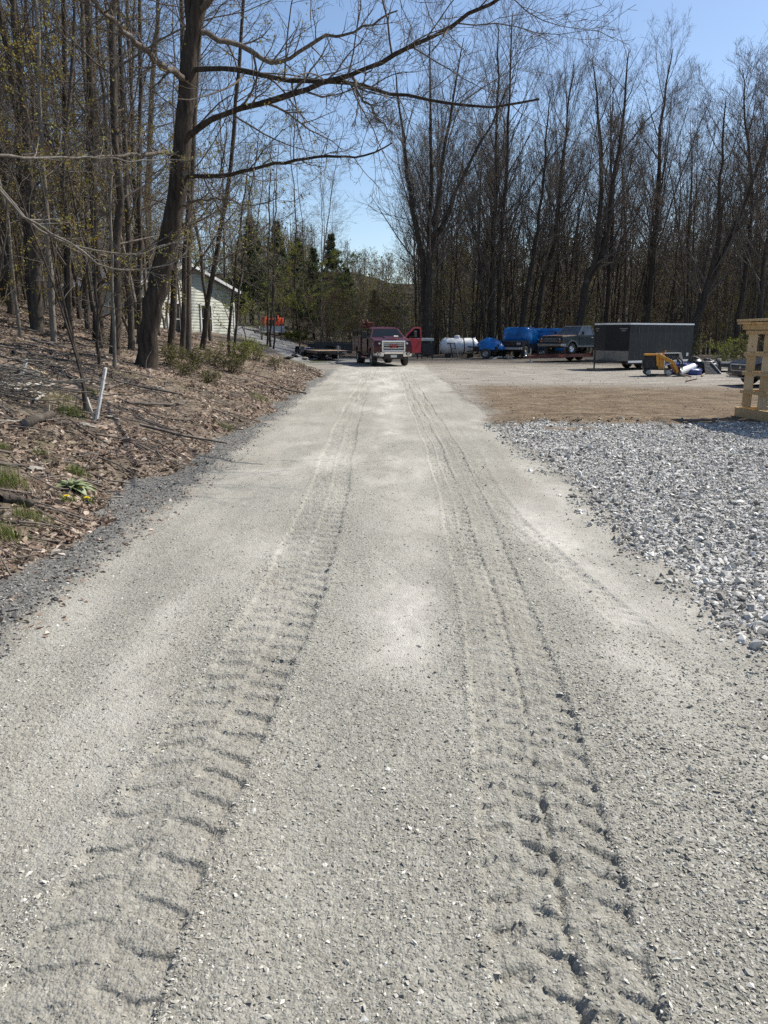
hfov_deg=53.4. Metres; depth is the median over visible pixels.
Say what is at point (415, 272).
bare tree
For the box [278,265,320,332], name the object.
sapling
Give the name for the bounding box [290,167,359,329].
bare tree
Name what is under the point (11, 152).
bare tree
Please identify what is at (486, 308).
bare tree
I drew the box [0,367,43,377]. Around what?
fallen branch
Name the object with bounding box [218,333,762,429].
dirt ground
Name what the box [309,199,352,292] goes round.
bare tree
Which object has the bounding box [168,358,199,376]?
shrub
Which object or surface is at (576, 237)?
bare tree
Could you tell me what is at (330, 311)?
sapling
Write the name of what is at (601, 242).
bare tree
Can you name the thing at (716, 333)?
bare tree
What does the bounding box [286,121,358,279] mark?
bare tree
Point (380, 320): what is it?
sapling
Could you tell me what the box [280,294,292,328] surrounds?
sapling
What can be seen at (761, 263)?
bare tree
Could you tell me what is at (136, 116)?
bare tree
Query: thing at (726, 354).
shrub
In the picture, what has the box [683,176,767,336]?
bare tree
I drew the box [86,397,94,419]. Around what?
stake
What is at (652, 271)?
bare tree
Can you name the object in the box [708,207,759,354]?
bare tree
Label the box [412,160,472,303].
bare tree
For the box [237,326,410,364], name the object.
driveway
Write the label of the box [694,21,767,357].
bare tree
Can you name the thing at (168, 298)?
sapling
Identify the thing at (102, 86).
bare tree
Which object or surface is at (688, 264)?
bare tree
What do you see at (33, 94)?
bare tree
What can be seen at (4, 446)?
grass tuft
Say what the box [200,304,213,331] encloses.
window
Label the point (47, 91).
bare tree
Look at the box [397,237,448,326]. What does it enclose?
bare tree
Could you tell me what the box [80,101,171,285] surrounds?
sapling
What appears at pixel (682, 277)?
bare tree
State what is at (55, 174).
bare tree
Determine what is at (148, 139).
bare tree
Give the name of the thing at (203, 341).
bare tree
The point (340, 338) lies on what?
sapling
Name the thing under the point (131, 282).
bare tree
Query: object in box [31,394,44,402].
fallen branch
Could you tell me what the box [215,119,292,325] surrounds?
bare tree
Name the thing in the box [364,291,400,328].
sapling
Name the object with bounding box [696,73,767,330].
bare tree
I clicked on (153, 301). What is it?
oak tree
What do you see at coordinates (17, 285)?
bare tree
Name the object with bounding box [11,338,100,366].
fallen branch
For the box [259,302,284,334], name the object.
tractor
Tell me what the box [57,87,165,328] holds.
sapling
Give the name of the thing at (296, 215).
bare tree
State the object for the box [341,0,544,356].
bare tree
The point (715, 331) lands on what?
sapling
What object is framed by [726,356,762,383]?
parked car
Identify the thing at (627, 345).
enclosed trailer
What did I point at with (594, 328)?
sapling
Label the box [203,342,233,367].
shrub
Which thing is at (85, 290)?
bare tree
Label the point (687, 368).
plastic roll
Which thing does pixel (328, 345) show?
utility trailer
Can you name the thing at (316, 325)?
sapling
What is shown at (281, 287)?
sapling
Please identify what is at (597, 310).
sapling
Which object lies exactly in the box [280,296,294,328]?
sapling
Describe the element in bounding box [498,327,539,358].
tarped truck
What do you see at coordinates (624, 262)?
bare tree
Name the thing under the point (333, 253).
sapling
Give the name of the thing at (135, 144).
bare tree
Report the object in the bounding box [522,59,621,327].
bare tree
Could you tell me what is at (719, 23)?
sky
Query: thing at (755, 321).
sapling
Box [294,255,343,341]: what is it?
sapling
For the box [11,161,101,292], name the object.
sapling
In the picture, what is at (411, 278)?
bare tree
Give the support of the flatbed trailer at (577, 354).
on the dirt ground
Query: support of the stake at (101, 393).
on the forest floor
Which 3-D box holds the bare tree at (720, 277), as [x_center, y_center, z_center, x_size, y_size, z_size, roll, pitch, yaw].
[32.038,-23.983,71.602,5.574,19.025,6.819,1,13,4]
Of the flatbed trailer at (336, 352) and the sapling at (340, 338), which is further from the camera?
the sapling at (340, 338)
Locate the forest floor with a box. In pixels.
[0,273,760,579]
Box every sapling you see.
[0,5,184,348]
[0,10,76,299]
[0,20,148,332]
[0,31,94,314]
[0,55,105,393]
[0,108,57,308]
[0,115,62,276]
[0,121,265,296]
[11,145,82,311]
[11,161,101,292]
[17,128,145,301]
[35,4,210,298]
[42,179,73,304]
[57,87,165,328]
[71,127,177,314]
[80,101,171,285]
[102,127,167,313]
[121,185,163,300]
[149,137,220,322]
[191,254,254,344]
[244,293,270,339]
[255,228,288,312]
[255,263,281,321]
[259,241,301,340]
[260,238,308,323]
[266,260,293,315]
[276,233,322,327]
[276,276,323,332]
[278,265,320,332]
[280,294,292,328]
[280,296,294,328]
[287,249,342,345]
[290,266,338,341]
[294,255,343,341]
[300,269,351,341]
[302,286,332,339]
[307,252,361,341]
[311,282,351,340]
[327,304,346,341]
[330,312,347,341]
[337,283,387,341]
[341,293,370,335]
[343,279,398,334]
[346,276,376,341]
[352,306,374,331]
[354,284,386,327]
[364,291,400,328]
[365,294,406,328]
[366,315,389,328]
[372,277,411,323]
[373,287,411,331]
[380,280,401,326]
[381,287,412,326]
[383,255,458,355]
[384,311,409,327]
[385,280,413,335]
[386,298,413,332]
[407,284,446,338]
[417,253,456,345]
[417,303,448,355]
[432,284,472,338]
[433,279,474,337]
[436,238,511,338]
[440,288,486,340]
[459,303,478,355]
[526,305,554,327]
[534,274,592,327]
[547,270,615,352]
[549,282,594,327]
[556,297,591,325]
[569,291,617,352]
[584,305,604,330]
[586,309,601,352]
[632,296,681,322]
[693,285,728,354]
[695,306,722,350]
[701,263,767,346]
[705,310,741,346]
[706,299,738,354]
[707,318,730,351]
[710,314,743,352]
[713,285,765,349]
[741,288,767,337]
[742,295,767,351]
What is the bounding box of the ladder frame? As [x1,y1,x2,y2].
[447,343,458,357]
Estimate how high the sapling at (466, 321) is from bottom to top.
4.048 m
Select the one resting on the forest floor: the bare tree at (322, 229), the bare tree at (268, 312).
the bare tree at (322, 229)
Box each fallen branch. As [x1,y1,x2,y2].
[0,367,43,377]
[0,404,51,421]
[0,405,18,419]
[1,387,45,395]
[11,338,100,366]
[30,338,91,351]
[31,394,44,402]
[108,352,173,389]
[125,392,191,407]
[229,420,259,427]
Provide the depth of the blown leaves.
6.11 m
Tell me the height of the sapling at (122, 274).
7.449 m
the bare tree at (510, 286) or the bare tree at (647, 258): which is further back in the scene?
the bare tree at (510, 286)
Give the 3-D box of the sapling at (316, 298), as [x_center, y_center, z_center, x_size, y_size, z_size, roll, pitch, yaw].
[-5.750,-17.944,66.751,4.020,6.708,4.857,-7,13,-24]
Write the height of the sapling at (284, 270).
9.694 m
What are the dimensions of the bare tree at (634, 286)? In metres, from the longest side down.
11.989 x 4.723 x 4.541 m
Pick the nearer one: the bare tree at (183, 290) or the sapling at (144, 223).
the bare tree at (183, 290)
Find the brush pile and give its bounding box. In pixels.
[0,343,178,417]
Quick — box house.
[61,263,240,335]
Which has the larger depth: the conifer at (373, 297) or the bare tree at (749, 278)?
the conifer at (373, 297)
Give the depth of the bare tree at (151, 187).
65.87 m
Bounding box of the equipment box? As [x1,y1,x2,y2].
[417,338,433,358]
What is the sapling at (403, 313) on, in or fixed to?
on the forest floor
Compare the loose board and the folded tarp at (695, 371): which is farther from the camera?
the folded tarp at (695, 371)
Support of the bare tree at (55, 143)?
on the forest floor
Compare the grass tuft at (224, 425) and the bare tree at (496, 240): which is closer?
the grass tuft at (224, 425)
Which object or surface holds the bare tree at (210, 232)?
on the forest floor
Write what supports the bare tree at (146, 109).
on the forest floor
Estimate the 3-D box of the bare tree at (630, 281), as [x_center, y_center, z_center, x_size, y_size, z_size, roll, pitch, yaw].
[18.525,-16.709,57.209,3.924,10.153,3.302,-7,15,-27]
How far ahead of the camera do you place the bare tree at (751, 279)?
72.04 m
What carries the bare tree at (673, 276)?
on the forest floor
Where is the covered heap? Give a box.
[691,359,717,373]
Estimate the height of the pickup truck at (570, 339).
1.631 m
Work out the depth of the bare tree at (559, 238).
73.04 m
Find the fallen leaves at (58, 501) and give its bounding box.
[0,294,324,578]
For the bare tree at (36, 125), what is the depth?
25.95 m
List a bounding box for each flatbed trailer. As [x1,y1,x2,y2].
[295,345,351,361]
[523,348,593,361]
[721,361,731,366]
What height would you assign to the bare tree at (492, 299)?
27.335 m
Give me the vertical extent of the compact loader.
1.241 m
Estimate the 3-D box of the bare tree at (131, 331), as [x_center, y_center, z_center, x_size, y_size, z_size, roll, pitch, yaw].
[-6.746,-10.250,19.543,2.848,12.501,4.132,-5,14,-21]
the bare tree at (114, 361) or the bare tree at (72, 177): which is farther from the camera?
the bare tree at (72, 177)
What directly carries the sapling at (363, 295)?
on the forest floor
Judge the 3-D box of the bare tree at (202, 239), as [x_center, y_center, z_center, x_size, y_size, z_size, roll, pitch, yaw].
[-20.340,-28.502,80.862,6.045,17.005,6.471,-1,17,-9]
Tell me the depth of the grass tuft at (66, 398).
11.06 m
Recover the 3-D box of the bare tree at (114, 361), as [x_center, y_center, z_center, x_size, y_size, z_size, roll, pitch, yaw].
[-5.262,-5.678,14.823,1.924,6.266,1.771,2,13,10]
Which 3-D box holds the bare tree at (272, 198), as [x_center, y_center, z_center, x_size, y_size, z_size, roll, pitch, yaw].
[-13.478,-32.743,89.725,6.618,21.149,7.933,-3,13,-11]
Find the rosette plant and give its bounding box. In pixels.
[55,478,95,495]
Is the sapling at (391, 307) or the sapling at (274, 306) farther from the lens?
the sapling at (274, 306)
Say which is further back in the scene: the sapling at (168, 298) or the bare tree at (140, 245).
the sapling at (168, 298)
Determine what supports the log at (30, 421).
on the forest floor
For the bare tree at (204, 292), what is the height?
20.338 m
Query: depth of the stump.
10.67 m
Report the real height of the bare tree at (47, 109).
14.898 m
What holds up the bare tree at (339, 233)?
on the forest floor
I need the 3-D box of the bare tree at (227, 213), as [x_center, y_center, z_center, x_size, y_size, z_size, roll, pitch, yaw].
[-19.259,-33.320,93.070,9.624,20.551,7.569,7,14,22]
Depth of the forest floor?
11.62 m
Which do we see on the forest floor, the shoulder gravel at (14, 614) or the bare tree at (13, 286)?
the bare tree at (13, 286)
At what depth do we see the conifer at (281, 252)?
81.58 m
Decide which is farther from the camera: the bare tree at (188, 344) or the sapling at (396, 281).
the sapling at (396, 281)
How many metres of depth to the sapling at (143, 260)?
25.37 m
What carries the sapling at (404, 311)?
on the forest floor
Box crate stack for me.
[734,322,767,421]
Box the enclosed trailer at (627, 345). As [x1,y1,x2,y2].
[585,323,694,368]
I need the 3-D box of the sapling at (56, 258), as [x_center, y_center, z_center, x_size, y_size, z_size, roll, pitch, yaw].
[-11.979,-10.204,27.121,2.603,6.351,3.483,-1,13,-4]
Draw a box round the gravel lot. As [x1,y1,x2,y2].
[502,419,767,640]
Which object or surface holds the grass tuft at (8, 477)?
on the forest floor
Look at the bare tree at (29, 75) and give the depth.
19.43 m
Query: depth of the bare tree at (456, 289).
78.84 m
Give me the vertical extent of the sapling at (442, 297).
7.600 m
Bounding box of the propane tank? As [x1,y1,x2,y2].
[440,335,477,357]
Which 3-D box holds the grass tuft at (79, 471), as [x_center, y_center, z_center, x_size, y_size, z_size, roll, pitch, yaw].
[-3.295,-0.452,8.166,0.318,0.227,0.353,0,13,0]
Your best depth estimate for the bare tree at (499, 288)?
55.52 m
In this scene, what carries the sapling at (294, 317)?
on the forest floor
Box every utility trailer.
[307,342,352,356]
[467,337,504,358]
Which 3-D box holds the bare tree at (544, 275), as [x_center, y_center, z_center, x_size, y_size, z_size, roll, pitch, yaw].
[13.771,-24.582,57.386,8.963,25.591,10.395,-6,15,-25]
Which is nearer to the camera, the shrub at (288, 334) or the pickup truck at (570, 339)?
the pickup truck at (570, 339)
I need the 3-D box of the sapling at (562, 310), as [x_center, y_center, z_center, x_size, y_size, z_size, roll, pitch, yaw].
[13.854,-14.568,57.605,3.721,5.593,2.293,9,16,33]
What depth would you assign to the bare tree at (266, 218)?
93.08 m
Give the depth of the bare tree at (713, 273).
48.19 m
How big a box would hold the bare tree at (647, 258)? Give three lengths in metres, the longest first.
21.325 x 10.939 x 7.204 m
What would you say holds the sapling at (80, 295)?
on the forest floor
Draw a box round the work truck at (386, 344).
[353,320,421,365]
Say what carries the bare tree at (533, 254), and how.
on the forest floor
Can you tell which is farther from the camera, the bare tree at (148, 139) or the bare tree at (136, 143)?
the bare tree at (148, 139)
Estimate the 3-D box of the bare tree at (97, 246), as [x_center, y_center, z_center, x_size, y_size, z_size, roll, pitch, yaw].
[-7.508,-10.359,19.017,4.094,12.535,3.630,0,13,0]
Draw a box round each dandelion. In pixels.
[55,491,88,503]
[76,494,101,503]
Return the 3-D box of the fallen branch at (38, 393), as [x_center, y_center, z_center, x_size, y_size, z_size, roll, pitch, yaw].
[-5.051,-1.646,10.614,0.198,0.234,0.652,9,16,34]
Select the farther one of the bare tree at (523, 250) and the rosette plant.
the bare tree at (523, 250)
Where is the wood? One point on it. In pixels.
(503, 299)
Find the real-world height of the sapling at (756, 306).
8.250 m
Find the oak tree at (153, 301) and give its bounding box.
[0,0,637,368]
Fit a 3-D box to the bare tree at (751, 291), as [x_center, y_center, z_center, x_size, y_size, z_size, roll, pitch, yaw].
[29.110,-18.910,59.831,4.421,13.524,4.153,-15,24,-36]
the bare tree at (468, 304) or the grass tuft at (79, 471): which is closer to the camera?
the grass tuft at (79, 471)
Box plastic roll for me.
[678,363,695,375]
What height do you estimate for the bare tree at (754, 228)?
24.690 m
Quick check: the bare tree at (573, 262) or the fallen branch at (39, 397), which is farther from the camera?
the bare tree at (573, 262)
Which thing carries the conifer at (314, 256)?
on the forest floor
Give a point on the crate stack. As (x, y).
(759, 412)
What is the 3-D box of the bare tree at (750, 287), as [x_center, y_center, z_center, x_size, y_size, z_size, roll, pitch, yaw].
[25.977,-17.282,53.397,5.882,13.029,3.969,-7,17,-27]
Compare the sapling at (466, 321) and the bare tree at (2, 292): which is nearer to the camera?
the bare tree at (2, 292)
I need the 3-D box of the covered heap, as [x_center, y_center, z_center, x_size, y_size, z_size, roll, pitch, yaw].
[13.452,-6.108,32.064,1.234,0.676,1.074,0,13,0]
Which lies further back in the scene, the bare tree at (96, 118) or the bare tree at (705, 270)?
the bare tree at (705, 270)
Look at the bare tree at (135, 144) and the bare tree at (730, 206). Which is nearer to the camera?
the bare tree at (135, 144)
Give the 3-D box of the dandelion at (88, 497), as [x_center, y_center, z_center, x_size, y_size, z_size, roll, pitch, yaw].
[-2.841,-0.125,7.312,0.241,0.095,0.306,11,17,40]
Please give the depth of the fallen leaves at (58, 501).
10.59 m
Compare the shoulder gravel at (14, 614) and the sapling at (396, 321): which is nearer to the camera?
the shoulder gravel at (14, 614)
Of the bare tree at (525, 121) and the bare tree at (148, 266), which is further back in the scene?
the bare tree at (525, 121)
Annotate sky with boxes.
[0,0,767,284]
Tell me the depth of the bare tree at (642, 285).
74.06 m
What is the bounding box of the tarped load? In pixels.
[528,328,564,352]
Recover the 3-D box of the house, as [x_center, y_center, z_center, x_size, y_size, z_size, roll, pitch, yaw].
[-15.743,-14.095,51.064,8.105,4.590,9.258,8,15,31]
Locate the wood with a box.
[3,193,767,354]
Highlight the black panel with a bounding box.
[704,362,721,373]
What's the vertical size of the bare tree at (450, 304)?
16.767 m
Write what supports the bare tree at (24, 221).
on the forest floor
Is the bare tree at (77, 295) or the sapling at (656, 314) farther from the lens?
the sapling at (656, 314)
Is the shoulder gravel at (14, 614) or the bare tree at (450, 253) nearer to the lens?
the shoulder gravel at (14, 614)
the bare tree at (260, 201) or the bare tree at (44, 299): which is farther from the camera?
the bare tree at (260, 201)
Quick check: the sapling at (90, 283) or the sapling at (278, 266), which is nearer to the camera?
the sapling at (90, 283)
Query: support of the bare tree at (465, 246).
on the forest floor
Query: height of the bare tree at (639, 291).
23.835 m
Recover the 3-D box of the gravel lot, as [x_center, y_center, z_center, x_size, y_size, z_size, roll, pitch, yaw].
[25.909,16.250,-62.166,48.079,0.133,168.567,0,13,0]
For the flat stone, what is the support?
on the forest floor
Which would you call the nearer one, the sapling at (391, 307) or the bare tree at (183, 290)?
the bare tree at (183, 290)
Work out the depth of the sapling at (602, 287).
62.29 m
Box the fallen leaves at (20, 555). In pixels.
[0,535,53,573]
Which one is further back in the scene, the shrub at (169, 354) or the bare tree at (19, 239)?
the bare tree at (19, 239)
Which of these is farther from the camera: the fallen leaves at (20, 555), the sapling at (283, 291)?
the sapling at (283, 291)
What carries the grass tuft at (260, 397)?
on the forest floor
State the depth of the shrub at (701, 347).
44.55 m
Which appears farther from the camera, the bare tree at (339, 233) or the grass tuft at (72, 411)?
the bare tree at (339, 233)
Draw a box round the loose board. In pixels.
[737,318,767,321]
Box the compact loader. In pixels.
[642,343,683,375]
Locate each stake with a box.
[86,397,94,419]
[95,367,106,420]
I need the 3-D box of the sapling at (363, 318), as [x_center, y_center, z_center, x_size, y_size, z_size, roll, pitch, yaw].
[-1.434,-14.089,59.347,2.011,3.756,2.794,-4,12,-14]
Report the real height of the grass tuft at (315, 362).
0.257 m
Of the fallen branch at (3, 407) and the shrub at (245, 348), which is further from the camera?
the shrub at (245, 348)
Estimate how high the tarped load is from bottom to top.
2.029 m
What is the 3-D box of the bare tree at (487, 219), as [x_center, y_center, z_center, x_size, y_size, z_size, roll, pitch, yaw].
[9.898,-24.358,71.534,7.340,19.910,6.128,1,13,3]
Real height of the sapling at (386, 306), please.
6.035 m
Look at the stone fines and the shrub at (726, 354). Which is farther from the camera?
the shrub at (726, 354)
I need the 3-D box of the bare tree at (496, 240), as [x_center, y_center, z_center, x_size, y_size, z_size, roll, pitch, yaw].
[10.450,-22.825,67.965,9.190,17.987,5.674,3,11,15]
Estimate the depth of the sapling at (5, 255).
20.15 m
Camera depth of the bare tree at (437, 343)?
60.26 m
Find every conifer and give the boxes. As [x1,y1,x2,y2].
[222,218,282,324]
[253,221,292,318]
[279,238,318,324]
[290,247,334,339]
[315,232,354,336]
[337,267,361,339]
[365,291,381,327]
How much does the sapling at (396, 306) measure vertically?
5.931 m
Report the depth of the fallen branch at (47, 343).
16.78 m
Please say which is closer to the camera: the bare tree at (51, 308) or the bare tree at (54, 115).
the bare tree at (51, 308)
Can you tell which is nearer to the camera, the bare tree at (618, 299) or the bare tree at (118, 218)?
the bare tree at (118, 218)
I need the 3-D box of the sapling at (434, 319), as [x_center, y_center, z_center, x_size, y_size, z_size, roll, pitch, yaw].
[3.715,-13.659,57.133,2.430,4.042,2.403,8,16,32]
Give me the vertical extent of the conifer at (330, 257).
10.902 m
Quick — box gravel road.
[0,364,767,1023]
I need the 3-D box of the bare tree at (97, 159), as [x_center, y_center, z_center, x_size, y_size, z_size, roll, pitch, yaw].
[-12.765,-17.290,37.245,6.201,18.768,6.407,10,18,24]
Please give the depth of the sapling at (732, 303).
65.75 m
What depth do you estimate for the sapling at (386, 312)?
65.14 m
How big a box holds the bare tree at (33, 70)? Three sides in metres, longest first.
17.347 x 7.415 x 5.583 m
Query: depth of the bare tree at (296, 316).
63.46 m
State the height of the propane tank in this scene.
1.540 m
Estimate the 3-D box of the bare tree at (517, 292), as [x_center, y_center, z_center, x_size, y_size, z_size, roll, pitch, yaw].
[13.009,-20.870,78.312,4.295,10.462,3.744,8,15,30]
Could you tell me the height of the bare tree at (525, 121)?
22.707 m
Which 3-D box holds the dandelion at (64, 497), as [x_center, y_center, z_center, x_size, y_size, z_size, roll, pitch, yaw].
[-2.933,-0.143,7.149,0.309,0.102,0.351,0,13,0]
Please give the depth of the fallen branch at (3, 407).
9.24 m
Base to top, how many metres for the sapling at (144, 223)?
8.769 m
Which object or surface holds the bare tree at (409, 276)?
on the forest floor
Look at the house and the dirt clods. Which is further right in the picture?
the dirt clods
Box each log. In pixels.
[0,491,35,506]
[21,410,55,426]
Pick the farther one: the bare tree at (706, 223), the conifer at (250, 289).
the conifer at (250, 289)
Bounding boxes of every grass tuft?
[0,439,13,450]
[0,460,45,492]
[0,518,33,544]
[2,499,64,530]
[3,480,68,500]
[30,448,53,457]
[45,399,92,418]
[48,390,77,402]
[65,461,91,477]
[85,383,98,394]
[210,420,235,431]
[242,385,271,402]
[297,359,335,363]
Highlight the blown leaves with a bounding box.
[0,426,275,637]
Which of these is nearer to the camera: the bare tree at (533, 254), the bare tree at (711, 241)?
the bare tree at (533, 254)
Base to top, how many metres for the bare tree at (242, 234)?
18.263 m
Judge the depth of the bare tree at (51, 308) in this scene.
17.00 m
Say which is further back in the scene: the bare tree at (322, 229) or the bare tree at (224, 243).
the bare tree at (224, 243)
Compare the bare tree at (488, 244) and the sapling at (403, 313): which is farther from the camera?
the sapling at (403, 313)
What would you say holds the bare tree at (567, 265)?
on the forest floor
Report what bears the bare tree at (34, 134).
on the forest floor
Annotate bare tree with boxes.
[0,0,61,302]
[0,0,68,294]
[0,0,80,249]
[0,0,97,338]
[0,0,100,332]
[0,0,101,226]
[0,0,128,292]
[0,0,129,232]
[0,0,129,341]
[0,0,144,327]
[0,0,150,283]
[0,0,196,263]
[0,0,206,339]
[0,0,225,328]
[0,0,287,355]
[0,1,45,315]
[0,1,106,259]
[0,2,99,310]
[0,2,122,307]
[0,3,94,248]
[0,13,107,304]
[0,19,62,162]
[0,19,120,300]
[0,67,36,209]
[0,70,33,215]
[1,0,137,328]
[1,3,136,314]
[2,1,82,260]
[3,0,109,312]
[4,0,171,314]
[4,1,109,318]
[5,8,114,306]
[7,0,149,283]
[7,1,104,227]
[7,3,102,280]
[8,0,121,302]
[9,0,241,329]
[15,1,144,285]
[17,0,150,342]
[17,1,121,308]
[18,0,162,299]
[24,7,213,319]
[29,0,178,271]
[40,0,259,335]
[41,0,220,328]
[44,0,197,302]
[52,0,231,344]
[56,0,230,281]
[58,2,161,307]
[58,3,184,299]
[58,35,158,367]
[60,0,168,349]
[69,98,135,366]
[76,2,180,311]
[79,3,180,311]
[100,0,268,340]
[101,0,248,347]
[107,0,264,326]
[117,0,224,242]
[118,0,270,356]
[123,0,273,358]
[131,115,169,257]
[173,54,286,281]
[179,181,211,263]
[194,0,326,349]
[196,111,288,356]
[196,144,247,285]
[196,146,237,280]
[214,114,264,355]
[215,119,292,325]
[228,143,269,322]
[235,115,294,347]
[237,136,292,273]
[243,138,290,269]
[246,126,307,346]
[247,143,306,349]
[249,98,332,330]
[252,185,283,256]
[274,116,330,334]
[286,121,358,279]
[287,98,360,341]
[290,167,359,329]
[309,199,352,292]
[320,196,351,274]
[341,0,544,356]
[352,268,372,317]
[368,108,467,335]
[377,141,448,326]
[377,182,449,326]
[386,119,482,354]
[388,125,452,318]
[388,150,441,321]
[392,83,470,354]
[394,236,442,326]
[397,68,480,354]
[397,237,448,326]
[398,112,525,354]
[406,129,500,337]
[411,134,477,336]
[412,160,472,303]
[429,0,561,337]
[429,0,604,339]
[433,78,522,354]
[436,125,492,354]
[438,128,514,338]
[443,193,476,354]
[447,262,475,324]
[450,137,523,336]
[452,260,495,354]
[456,147,544,338]
[457,161,528,354]
[458,131,534,354]
[461,143,524,336]
[465,120,553,353]
[466,110,545,325]
[473,122,535,326]
[477,123,555,335]
[487,208,536,325]
[494,63,587,354]
[495,261,534,326]
[504,48,642,326]
[505,8,633,354]
[512,154,584,303]
[514,115,583,326]
[514,148,593,326]
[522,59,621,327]
[523,141,591,325]
[526,235,566,326]
[532,173,594,325]
[535,148,581,314]
[542,143,643,325]
[544,133,606,325]
[552,132,670,322]
[562,34,669,322]
[563,0,705,350]
[564,116,655,349]
[569,161,674,322]
[570,54,766,322]
[571,101,656,322]
[574,110,649,322]
[598,4,696,322]
[602,105,655,322]
[604,219,650,322]
[610,190,677,322]
[611,223,661,320]
[614,83,748,322]
[616,50,706,322]
[618,78,767,355]
[623,221,667,319]
[624,98,727,322]
[628,198,696,322]
[629,165,688,294]
[645,83,725,323]
[651,150,708,322]
[651,151,756,322]
[657,96,751,354]
[657,154,735,321]
[658,178,716,330]
[659,265,691,322]
[661,161,731,354]
[664,46,767,345]
[664,126,730,313]
[683,122,767,351]
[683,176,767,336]
[685,165,739,354]
[688,143,749,354]
[690,87,767,355]
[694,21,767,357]
[694,101,764,354]
[694,115,766,351]
[694,153,755,350]
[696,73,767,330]
[705,169,767,351]
[707,45,767,356]
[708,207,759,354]
[720,162,767,321]
[723,174,767,308]
[728,118,767,353]
[734,187,767,354]
[741,211,767,316]
[743,65,767,237]
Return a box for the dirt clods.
[428,362,758,429]
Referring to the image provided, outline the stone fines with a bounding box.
[477,418,767,753]
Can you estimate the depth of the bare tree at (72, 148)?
26.37 m
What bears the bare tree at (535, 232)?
on the forest floor
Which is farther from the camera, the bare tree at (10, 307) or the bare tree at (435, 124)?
the bare tree at (435, 124)
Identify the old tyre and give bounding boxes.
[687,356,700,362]
[716,358,720,371]
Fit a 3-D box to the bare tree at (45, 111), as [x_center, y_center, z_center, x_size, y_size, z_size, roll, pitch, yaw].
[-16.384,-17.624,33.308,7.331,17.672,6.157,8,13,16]
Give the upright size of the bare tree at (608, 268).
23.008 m
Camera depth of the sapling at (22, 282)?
28.38 m
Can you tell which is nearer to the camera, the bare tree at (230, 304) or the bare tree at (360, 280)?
the bare tree at (230, 304)
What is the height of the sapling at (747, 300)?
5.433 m
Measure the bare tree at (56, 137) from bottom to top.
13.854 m
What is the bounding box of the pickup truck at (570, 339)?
[537,326,593,353]
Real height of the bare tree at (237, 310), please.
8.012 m
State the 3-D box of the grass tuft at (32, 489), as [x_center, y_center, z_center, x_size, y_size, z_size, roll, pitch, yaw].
[-3.290,-0.204,7.046,0.778,0.303,0.667,6,14,24]
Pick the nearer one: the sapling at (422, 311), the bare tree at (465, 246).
the sapling at (422, 311)
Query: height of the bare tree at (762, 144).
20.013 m
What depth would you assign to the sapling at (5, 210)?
14.72 m
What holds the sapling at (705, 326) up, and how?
on the forest floor
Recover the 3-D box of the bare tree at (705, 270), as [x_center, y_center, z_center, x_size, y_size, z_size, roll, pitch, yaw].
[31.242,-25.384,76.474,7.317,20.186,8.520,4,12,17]
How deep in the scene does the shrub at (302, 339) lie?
64.40 m
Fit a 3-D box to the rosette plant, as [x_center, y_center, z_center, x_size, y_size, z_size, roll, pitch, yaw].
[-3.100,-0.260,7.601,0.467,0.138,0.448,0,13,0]
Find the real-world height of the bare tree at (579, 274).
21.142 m
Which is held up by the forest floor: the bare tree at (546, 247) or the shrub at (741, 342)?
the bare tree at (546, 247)
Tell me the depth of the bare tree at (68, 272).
17.57 m
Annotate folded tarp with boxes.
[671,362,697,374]
[685,368,702,374]
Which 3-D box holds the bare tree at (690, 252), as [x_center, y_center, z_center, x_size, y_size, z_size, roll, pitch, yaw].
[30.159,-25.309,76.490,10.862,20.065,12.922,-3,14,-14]
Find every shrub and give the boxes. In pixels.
[158,341,185,367]
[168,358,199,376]
[176,344,212,369]
[198,367,223,384]
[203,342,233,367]
[217,335,259,364]
[220,355,244,374]
[242,337,267,362]
[267,356,282,368]
[278,327,306,340]
[293,332,311,340]
[691,332,709,358]
[708,333,759,360]
[715,332,763,359]
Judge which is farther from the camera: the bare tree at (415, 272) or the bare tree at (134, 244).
the bare tree at (415, 272)
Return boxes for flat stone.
[27,466,44,470]
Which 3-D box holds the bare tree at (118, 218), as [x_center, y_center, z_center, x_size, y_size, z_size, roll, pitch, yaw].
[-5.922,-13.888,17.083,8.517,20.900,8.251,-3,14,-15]
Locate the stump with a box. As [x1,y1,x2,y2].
[81,390,88,411]
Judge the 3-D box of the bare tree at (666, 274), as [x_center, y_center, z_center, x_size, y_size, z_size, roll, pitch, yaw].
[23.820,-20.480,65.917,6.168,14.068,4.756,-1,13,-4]
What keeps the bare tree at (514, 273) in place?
on the forest floor
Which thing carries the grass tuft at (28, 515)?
on the forest floor
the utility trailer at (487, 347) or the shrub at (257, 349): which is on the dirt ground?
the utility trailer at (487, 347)
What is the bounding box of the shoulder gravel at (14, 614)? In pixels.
[0,389,309,658]

